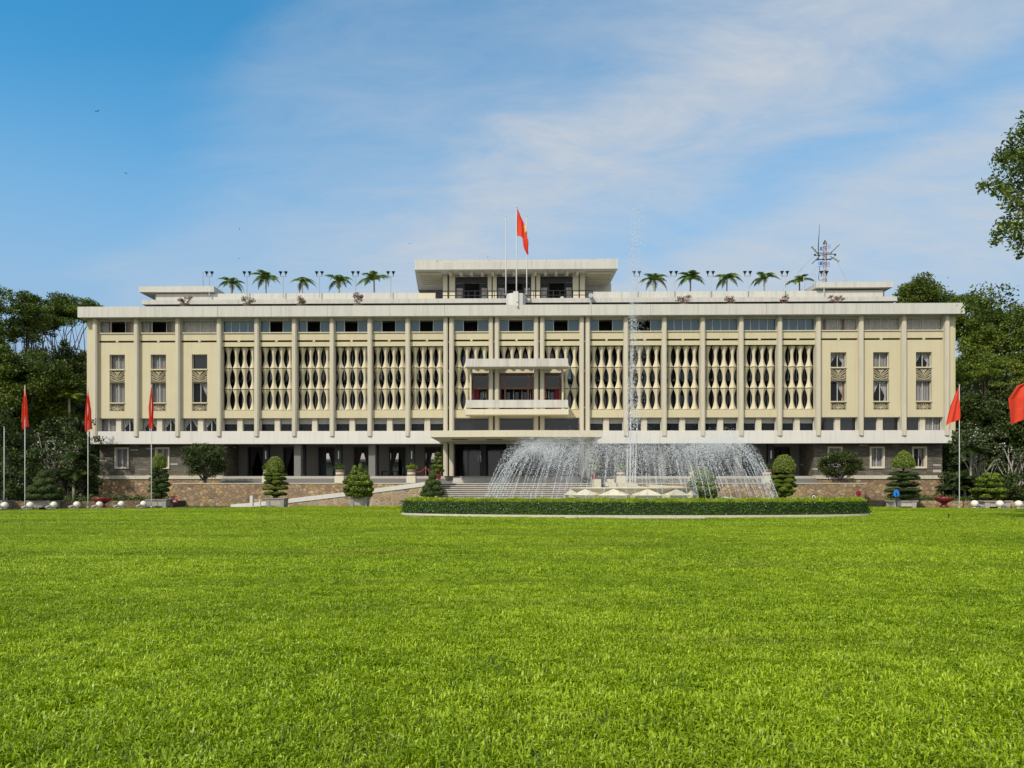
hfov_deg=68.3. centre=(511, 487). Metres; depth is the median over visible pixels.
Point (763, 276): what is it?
palm tree
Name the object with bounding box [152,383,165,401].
window
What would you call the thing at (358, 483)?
topiary tree
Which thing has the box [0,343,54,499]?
broadleaf tree
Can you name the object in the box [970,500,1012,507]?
stone planter
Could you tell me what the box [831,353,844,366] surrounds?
window
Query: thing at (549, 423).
window
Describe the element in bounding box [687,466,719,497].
topiary tree
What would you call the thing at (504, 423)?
window
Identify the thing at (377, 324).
window
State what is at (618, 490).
fountain
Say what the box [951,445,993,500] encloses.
palm tree
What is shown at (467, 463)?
entrance door
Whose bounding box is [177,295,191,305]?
flowering shrub
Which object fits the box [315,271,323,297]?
roof lamp
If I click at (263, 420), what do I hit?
window
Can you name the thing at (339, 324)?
window
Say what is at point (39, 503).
stone planter
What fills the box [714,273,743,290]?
palm tree
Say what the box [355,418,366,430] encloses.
window
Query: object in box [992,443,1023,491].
frangipani tree
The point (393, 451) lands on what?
loggia door
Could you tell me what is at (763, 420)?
window
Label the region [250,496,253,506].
bollard
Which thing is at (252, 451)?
loggia door
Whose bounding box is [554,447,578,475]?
entrance door
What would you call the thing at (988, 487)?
topiary tree
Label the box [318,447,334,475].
loggia door
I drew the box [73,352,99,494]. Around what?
broadleaf tree
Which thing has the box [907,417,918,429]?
window
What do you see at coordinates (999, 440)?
garden shrub
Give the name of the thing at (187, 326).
window
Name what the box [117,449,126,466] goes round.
window
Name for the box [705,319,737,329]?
window
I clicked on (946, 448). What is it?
garden shrub
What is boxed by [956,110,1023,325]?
broadleaf tree
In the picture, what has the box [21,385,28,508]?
flagpole
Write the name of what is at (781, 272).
roof lamp
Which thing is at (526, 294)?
flagpole
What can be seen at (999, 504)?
globe floodlight
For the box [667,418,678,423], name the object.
window
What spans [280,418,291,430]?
window
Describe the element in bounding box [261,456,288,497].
topiary tree
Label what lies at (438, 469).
topiary tree
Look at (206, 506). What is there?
ground
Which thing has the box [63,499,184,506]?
planting bed
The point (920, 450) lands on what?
window
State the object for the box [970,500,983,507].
globe floodlight
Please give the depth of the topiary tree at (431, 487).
63.66 m
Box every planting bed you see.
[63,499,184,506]
[867,500,933,506]
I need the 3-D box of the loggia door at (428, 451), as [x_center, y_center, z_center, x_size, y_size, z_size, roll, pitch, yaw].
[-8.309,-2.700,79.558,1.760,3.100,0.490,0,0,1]
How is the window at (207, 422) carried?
in the palace building at (463, 368)
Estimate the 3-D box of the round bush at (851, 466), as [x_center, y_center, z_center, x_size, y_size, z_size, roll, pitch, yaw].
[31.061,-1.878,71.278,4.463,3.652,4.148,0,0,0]
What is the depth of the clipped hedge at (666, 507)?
40.09 m
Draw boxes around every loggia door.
[248,447,262,475]
[283,447,293,475]
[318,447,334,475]
[354,447,368,474]
[389,447,405,475]
[424,447,440,475]
[593,447,609,475]
[629,447,645,475]
[666,447,681,475]
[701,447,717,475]
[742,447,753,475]
[774,447,789,474]
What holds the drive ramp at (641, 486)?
on the road
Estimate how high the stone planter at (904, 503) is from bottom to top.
0.592 m
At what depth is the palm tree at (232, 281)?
83.16 m
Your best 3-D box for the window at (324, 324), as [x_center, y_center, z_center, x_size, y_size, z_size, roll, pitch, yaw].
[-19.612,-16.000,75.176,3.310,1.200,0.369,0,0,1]
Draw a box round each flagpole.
[4,427,4,499]
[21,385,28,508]
[85,388,91,508]
[148,384,153,507]
[504,216,506,295]
[516,206,527,290]
[525,215,527,295]
[946,384,959,507]
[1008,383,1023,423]
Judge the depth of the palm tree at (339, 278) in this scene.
82.89 m
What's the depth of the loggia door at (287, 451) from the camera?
80.02 m
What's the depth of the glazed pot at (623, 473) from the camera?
68.79 m
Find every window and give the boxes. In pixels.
[100,321,133,332]
[101,419,115,430]
[111,355,124,368]
[111,383,124,402]
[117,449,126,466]
[122,419,133,430]
[141,321,174,332]
[142,419,156,430]
[152,355,165,368]
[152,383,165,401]
[159,449,167,466]
[163,419,174,430]
[182,321,216,331]
[183,419,197,430]
[193,355,206,368]
[193,383,206,401]
[204,419,216,430]
[223,321,253,331]
[224,419,236,430]
[243,418,253,430]
[260,321,291,331]
[261,418,274,430]
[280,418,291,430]
[298,320,329,331]
[298,418,311,430]
[318,418,329,423]
[335,320,366,331]
[336,418,348,430]
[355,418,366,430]
[373,320,404,331]
[373,418,386,430]
[393,418,404,423]
[411,320,442,331]
[411,418,424,430]
[430,418,442,430]
[454,320,488,330]
[454,418,488,429]
[499,320,533,330]
[499,418,533,429]
[544,319,578,330]
[544,418,578,429]
[590,319,622,330]
[590,419,602,423]
[609,418,622,430]
[628,319,660,330]
[628,418,640,423]
[647,418,660,430]
[667,319,698,330]
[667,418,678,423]
[685,418,698,429]
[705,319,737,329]
[705,418,717,429]
[723,418,736,429]
[744,319,775,329]
[744,418,755,429]
[761,418,773,422]
[782,318,813,329]
[782,418,793,429]
[800,418,813,429]
[821,318,856,329]
[821,417,833,429]
[829,448,839,466]
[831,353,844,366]
[831,381,844,400]
[840,417,855,429]
[864,318,898,329]
[864,417,876,429]
[872,448,881,466]
[873,353,887,366]
[873,381,887,400]
[883,417,897,429]
[907,318,941,329]
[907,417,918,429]
[914,448,923,466]
[916,353,929,366]
[916,381,929,400]
[925,417,940,429]
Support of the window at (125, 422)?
in the palace building at (463, 368)
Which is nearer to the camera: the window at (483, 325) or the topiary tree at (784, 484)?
the topiary tree at (784, 484)
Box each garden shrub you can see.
[0,406,43,499]
[0,448,52,500]
[13,433,64,499]
[31,415,88,495]
[56,418,103,491]
[67,460,104,500]
[937,469,975,496]
[942,417,998,497]
[963,414,1023,499]
[995,470,1023,500]
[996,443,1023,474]
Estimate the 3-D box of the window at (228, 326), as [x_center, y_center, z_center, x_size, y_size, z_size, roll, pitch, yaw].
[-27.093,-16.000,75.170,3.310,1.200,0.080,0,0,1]
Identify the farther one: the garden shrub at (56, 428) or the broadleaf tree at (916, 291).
the broadleaf tree at (916, 291)
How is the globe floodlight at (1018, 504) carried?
on the ground at (206, 506)
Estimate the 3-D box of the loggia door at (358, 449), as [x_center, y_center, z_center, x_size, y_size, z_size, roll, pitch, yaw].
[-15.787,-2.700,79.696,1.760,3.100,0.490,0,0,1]
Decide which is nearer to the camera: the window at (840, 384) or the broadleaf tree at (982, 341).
the window at (840, 384)
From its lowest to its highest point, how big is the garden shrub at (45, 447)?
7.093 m
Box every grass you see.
[0,505,1023,527]
[0,525,1023,578]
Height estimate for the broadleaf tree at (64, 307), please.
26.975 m
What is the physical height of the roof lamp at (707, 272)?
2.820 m
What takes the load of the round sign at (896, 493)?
on the road
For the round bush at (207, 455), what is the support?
on the driveway
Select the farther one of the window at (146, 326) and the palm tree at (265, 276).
the palm tree at (265, 276)
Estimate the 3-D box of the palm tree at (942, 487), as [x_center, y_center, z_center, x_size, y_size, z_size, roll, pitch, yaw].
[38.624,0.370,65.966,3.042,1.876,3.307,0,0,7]
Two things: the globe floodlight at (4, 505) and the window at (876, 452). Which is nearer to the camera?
the globe floodlight at (4, 505)
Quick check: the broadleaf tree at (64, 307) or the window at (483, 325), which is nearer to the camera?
the window at (483, 325)
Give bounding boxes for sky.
[0,0,1023,388]
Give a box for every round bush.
[179,443,230,482]
[816,448,865,482]
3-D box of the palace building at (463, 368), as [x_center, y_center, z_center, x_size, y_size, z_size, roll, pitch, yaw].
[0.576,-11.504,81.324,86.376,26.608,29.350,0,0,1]
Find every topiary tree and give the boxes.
[25,469,64,500]
[147,453,170,498]
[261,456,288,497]
[342,463,373,497]
[420,472,444,496]
[431,452,444,473]
[587,452,600,473]
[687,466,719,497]
[770,454,797,498]
[883,450,921,499]
[969,472,1008,499]
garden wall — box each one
[12,501,167,508]
[892,500,1023,508]
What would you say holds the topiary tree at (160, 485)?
on the stone planter at (164, 503)
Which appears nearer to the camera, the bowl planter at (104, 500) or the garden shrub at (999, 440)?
the bowl planter at (104, 500)
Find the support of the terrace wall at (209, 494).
on the ground at (206, 506)
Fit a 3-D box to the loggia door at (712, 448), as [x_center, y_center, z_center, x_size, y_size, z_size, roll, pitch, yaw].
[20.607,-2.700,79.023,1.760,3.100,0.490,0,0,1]
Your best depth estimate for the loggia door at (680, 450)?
79.28 m
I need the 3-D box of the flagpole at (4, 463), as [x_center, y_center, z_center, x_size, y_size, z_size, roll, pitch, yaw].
[-40.347,-1.827,60.000,0.179,6.054,0.179,0,0,0]
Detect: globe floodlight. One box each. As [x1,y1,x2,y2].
[0,502,8,508]
[21,502,33,508]
[45,502,57,508]
[68,501,80,508]
[91,501,102,507]
[113,501,124,507]
[136,501,146,507]
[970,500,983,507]
[995,500,1008,507]
[1014,500,1023,507]
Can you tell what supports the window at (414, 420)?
in the palace building at (463, 368)
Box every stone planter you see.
[0,500,13,508]
[26,500,61,508]
[145,499,172,507]
[265,498,288,506]
[349,497,369,506]
[884,500,916,507]
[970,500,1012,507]
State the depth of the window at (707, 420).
74.62 m
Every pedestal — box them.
[335,476,345,482]
[406,476,416,482]
[616,476,625,482]
[761,476,770,482]
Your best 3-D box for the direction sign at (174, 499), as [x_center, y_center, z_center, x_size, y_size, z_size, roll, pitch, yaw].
[-28.261,1.209,63.219,0.507,0.982,0.082,0,0,0]
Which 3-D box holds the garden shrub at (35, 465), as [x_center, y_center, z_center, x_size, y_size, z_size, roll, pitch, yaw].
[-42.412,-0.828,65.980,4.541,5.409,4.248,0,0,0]
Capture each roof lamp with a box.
[205,271,213,297]
[242,271,250,297]
[279,271,287,297]
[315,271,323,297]
[351,271,359,294]
[386,271,394,297]
[632,271,640,297]
[669,271,677,297]
[706,271,714,296]
[743,271,751,296]
[780,271,788,294]
[819,271,828,296]
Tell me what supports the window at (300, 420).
in the palace building at (463, 368)
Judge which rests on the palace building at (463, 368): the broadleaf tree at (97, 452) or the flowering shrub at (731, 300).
the flowering shrub at (731, 300)
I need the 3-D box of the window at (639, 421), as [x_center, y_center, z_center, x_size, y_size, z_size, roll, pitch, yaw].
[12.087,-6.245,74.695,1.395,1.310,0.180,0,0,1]
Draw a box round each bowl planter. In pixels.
[92,498,111,507]
[934,497,953,506]
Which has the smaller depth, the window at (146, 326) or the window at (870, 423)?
the window at (870, 423)
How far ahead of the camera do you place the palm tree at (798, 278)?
81.62 m
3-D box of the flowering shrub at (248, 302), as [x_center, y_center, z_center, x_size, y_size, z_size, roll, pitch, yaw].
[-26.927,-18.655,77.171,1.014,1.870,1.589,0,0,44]
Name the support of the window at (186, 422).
in the palace building at (463, 368)
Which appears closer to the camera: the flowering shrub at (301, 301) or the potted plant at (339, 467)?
the potted plant at (339, 467)
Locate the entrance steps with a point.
(475, 488)
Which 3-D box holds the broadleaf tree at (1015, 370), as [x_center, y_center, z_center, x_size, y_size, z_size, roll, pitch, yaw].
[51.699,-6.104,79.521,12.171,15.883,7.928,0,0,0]
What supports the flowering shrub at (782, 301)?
on the palace building at (463, 368)
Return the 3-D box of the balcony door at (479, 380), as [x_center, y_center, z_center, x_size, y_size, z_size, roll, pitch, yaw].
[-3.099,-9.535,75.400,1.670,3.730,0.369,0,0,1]
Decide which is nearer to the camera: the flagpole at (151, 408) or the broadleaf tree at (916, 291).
the flagpole at (151, 408)
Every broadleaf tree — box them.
[0,286,19,354]
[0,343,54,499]
[0,381,58,498]
[3,289,54,500]
[3,325,58,427]
[14,349,86,499]
[15,343,89,450]
[18,291,103,495]
[50,339,86,495]
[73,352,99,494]
[892,271,966,345]
[942,351,1021,472]
[950,292,1016,455]
[952,389,1023,467]
[955,355,1023,471]
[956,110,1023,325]
[991,302,1023,500]
[997,385,1023,455]
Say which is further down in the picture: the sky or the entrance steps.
the entrance steps
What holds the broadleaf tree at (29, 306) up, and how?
on the ground at (206, 506)
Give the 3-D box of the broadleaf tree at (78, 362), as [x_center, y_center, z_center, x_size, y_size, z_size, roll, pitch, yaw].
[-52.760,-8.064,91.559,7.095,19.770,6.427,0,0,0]
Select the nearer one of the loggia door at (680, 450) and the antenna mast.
the loggia door at (680, 450)
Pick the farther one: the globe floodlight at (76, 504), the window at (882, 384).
the window at (882, 384)
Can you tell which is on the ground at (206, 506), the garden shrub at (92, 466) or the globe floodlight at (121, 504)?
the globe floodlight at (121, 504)
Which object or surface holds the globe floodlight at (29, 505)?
on the ground at (206, 506)
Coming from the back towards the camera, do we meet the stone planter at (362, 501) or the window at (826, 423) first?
the window at (826, 423)
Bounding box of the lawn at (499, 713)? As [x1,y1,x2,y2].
[1,507,1023,767]
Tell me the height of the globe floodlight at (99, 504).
0.565 m
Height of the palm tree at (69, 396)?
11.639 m
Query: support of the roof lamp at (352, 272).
attached to the palace building at (463, 368)
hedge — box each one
[62,494,170,500]
[399,496,872,517]
[882,494,986,501]
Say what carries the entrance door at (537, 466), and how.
in the palace building at (463, 368)
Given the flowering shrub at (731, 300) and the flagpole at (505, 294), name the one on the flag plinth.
the flagpole at (505, 294)
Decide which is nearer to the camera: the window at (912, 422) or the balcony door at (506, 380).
the window at (912, 422)
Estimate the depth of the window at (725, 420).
74.59 m
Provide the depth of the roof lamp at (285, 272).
80.13 m
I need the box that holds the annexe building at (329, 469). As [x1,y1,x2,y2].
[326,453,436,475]
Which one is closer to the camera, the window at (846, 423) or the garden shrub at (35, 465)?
the garden shrub at (35, 465)
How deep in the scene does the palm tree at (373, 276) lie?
82.67 m
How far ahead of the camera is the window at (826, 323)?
74.21 m
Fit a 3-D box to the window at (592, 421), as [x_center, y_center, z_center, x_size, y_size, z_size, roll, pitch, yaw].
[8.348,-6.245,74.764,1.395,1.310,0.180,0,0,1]
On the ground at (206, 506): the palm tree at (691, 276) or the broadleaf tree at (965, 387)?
the broadleaf tree at (965, 387)
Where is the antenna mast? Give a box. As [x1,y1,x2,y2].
[792,225,839,284]
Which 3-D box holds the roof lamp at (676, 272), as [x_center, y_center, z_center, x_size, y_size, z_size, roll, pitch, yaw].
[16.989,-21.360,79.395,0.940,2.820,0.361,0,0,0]
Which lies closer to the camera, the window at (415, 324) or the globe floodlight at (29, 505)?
the globe floodlight at (29, 505)
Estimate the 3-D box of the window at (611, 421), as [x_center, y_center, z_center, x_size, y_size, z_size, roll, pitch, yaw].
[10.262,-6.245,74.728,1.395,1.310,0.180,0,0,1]
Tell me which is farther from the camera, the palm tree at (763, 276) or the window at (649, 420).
the palm tree at (763, 276)
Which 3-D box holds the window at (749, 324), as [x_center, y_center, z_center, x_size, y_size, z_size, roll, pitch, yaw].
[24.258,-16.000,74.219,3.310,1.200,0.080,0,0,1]
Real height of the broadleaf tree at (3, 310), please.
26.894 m
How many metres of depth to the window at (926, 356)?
74.19 m
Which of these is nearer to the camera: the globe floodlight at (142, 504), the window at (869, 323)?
the globe floodlight at (142, 504)
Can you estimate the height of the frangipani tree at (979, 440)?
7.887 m
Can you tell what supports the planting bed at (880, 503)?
on the ground at (206, 506)
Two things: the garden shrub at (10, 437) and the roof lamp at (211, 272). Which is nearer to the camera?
the garden shrub at (10, 437)
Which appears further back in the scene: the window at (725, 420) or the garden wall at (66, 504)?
the window at (725, 420)
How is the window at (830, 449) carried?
in the palace building at (463, 368)
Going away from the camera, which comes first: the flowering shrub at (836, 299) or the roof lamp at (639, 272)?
the flowering shrub at (836, 299)
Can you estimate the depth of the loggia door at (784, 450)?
79.07 m
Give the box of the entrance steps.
[436,478,600,501]
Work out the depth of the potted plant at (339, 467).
69.58 m
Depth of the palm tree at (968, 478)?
65.01 m
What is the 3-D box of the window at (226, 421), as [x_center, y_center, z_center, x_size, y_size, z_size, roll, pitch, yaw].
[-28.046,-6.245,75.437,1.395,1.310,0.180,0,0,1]
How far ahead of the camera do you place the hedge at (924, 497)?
64.90 m
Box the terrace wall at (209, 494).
[172,483,864,505]
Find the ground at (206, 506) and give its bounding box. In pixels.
[0,495,1005,509]
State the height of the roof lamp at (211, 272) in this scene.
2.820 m
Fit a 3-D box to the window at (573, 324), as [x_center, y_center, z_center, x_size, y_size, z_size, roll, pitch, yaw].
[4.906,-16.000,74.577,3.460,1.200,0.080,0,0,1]
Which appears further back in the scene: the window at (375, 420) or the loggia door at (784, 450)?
the loggia door at (784, 450)
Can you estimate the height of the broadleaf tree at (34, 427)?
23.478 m
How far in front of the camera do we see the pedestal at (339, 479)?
69.22 m
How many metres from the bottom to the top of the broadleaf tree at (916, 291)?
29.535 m
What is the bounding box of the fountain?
[484,204,777,501]
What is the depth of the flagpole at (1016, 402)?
47.01 m
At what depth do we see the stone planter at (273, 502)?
61.84 m
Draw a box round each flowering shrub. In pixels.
[49,454,91,497]
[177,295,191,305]
[241,296,255,305]
[296,295,306,305]
[353,292,363,305]
[675,295,689,303]
[724,296,734,303]
[779,294,788,303]
[828,295,844,302]
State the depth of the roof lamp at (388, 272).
79.91 m
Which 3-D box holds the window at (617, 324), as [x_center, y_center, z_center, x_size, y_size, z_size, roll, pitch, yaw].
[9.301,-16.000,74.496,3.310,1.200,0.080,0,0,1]
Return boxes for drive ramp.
[231,482,424,506]
[605,482,739,498]
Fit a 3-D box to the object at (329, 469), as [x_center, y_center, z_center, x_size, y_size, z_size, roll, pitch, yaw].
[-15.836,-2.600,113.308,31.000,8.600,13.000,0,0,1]
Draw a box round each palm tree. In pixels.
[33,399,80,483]
[47,466,98,497]
[54,393,84,498]
[59,451,101,495]
[218,277,243,293]
[250,269,280,292]
[290,277,316,292]
[324,274,351,292]
[356,270,388,292]
[638,273,670,291]
[675,270,704,290]
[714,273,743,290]
[750,272,777,290]
[785,274,815,290]
[934,481,973,500]
[948,473,976,500]
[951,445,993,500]
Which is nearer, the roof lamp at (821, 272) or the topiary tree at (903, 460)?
the topiary tree at (903, 460)
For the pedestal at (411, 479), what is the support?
on the terrace wall at (209, 494)
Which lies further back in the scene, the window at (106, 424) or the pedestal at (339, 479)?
the window at (106, 424)
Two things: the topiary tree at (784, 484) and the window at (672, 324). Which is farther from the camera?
the window at (672, 324)
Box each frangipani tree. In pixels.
[26,432,84,483]
[947,421,1005,499]
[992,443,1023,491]
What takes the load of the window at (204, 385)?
in the palace building at (463, 368)
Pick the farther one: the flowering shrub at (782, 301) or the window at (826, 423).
the flowering shrub at (782, 301)
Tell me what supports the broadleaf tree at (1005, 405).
on the ground at (206, 506)
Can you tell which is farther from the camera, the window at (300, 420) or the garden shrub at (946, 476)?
the window at (300, 420)
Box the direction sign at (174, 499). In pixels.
[171,496,176,507]
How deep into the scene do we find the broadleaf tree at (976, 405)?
74.34 m
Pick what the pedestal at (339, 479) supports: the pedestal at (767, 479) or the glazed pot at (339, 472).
the glazed pot at (339, 472)
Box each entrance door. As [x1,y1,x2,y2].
[455,447,479,475]
[487,447,514,475]
[519,447,546,475]
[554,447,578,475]
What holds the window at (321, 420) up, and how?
in the palace building at (463, 368)
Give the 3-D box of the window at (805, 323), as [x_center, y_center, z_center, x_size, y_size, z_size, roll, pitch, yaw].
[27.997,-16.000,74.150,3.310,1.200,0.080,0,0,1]
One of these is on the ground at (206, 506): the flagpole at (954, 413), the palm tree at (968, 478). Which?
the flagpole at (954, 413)
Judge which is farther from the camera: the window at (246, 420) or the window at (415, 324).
the window at (246, 420)
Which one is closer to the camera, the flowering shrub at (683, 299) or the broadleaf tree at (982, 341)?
the flowering shrub at (683, 299)
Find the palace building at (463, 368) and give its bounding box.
[77,259,964,499]
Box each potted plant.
[333,462,345,469]
[406,464,417,469]
[615,463,626,469]
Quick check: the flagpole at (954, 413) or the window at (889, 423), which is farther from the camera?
the window at (889, 423)
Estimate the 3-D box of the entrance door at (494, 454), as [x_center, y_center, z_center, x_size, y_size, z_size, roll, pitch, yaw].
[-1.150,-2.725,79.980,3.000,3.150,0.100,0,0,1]
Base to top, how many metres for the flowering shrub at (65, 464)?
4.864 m
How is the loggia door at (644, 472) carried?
in the palace building at (463, 368)
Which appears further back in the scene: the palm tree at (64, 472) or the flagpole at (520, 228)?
the flagpole at (520, 228)
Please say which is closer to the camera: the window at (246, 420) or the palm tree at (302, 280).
the window at (246, 420)
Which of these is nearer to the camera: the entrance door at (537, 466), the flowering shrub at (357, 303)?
the flowering shrub at (357, 303)
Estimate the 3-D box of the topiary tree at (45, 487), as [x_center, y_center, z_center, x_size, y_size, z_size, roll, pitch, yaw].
[-36.944,-0.173,59.786,2.701,2.565,2.930,0,0,0]
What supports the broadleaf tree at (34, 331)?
on the ground at (206, 506)
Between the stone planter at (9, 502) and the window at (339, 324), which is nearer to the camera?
the stone planter at (9, 502)
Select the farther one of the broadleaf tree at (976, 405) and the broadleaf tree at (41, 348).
the broadleaf tree at (41, 348)
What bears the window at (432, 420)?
in the palace building at (463, 368)
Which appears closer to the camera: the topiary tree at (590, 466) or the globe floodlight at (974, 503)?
the globe floodlight at (974, 503)
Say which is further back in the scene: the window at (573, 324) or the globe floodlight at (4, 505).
the window at (573, 324)
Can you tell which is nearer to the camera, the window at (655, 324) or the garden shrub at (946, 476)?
the garden shrub at (946, 476)
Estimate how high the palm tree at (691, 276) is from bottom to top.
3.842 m
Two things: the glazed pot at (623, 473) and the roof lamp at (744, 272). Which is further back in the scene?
the roof lamp at (744, 272)
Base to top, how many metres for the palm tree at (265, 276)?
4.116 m
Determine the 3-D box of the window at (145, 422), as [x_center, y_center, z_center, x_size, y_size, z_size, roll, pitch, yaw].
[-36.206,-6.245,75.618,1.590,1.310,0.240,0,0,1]
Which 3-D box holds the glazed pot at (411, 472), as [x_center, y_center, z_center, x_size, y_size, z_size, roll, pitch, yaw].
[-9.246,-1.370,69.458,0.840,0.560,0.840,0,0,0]
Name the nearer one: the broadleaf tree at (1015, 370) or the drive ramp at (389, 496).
the drive ramp at (389, 496)
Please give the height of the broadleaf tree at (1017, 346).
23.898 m
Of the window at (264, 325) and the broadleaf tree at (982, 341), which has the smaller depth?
the window at (264, 325)
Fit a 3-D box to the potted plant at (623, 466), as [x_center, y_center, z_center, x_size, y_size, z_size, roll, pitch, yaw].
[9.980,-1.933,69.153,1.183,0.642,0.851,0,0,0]
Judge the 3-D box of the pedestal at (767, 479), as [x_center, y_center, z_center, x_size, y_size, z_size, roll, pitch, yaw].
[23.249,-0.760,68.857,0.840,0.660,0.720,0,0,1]
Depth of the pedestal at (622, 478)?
68.74 m
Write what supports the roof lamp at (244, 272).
attached to the palace building at (463, 368)
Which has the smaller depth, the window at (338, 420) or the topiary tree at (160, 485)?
the topiary tree at (160, 485)
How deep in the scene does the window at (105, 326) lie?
75.54 m
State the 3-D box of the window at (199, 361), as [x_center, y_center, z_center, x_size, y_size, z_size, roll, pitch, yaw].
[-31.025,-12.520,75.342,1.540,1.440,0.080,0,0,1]
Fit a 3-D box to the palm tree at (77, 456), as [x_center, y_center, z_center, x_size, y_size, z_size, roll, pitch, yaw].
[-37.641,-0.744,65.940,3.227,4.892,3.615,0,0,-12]
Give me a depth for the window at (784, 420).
74.48 m
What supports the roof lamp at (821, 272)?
on the palace building at (463, 368)
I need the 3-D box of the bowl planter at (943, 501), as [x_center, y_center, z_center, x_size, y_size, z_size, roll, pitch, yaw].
[35.581,1.200,62.200,1.400,0.800,1.400,0,0,0]
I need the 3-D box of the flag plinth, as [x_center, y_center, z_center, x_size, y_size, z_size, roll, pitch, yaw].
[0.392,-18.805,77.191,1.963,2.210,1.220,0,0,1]
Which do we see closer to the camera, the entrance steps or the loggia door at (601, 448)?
the entrance steps
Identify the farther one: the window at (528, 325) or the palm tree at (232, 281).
the palm tree at (232, 281)
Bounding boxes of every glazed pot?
[335,470,344,475]
[407,470,415,475]
[616,470,624,475]
[762,469,771,475]
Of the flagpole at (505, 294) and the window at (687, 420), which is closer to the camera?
the window at (687, 420)
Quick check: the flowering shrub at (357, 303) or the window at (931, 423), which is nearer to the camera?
the window at (931, 423)
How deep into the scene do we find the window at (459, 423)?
74.93 m
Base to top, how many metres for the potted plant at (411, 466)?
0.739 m
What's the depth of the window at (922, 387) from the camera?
74.17 m
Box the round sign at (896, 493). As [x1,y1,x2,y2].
[893,490,898,506]
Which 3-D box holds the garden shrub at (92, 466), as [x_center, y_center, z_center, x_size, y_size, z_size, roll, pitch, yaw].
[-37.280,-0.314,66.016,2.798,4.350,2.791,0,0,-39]
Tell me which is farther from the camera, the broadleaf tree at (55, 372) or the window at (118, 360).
the broadleaf tree at (55, 372)
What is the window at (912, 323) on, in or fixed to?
in the palace building at (463, 368)
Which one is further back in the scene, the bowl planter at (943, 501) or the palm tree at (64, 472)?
the palm tree at (64, 472)
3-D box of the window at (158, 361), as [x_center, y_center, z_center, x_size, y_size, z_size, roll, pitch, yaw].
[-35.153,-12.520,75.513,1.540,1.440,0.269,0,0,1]
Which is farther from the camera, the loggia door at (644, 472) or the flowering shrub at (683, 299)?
the loggia door at (644, 472)
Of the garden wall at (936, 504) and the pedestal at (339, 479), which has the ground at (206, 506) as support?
the garden wall at (936, 504)
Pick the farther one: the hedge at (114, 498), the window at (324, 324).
the window at (324, 324)
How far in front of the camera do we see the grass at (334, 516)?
37.05 m
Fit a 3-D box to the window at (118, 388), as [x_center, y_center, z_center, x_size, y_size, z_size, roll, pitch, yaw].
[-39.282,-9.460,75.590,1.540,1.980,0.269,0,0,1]
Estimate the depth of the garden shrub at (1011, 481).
63.36 m
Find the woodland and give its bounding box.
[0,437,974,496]
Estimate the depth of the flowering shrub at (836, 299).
75.86 m
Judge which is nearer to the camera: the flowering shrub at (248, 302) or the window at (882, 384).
the window at (882, 384)
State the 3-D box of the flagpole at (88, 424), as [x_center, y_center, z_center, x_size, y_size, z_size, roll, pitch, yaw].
[-33.948,-3.135,60.503,0.535,9.671,0.233,0,0,0]
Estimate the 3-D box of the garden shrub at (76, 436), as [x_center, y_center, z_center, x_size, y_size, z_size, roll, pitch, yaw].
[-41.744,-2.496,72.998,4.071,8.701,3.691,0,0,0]
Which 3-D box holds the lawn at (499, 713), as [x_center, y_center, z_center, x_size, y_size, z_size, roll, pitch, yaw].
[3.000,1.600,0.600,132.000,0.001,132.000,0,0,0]
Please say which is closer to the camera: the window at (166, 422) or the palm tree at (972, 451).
the palm tree at (972, 451)
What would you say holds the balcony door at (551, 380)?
in the palace building at (463, 368)
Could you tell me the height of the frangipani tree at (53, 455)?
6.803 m
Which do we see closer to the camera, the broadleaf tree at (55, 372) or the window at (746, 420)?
the window at (746, 420)
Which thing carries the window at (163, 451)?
in the palace building at (463, 368)
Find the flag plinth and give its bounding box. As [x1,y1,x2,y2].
[506,291,524,304]
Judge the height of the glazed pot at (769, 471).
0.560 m
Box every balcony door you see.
[472,373,488,408]
[499,373,533,408]
[544,373,560,408]
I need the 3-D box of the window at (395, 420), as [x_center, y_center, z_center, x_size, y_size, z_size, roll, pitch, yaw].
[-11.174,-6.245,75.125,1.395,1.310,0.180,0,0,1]
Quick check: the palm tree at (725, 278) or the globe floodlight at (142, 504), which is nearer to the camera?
the globe floodlight at (142, 504)
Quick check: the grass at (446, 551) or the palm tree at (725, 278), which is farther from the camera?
the palm tree at (725, 278)
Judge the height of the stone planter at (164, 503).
0.692 m
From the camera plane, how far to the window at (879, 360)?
74.24 m
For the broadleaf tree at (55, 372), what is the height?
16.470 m
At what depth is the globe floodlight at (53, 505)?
58.48 m
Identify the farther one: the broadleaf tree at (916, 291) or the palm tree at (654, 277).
the broadleaf tree at (916, 291)

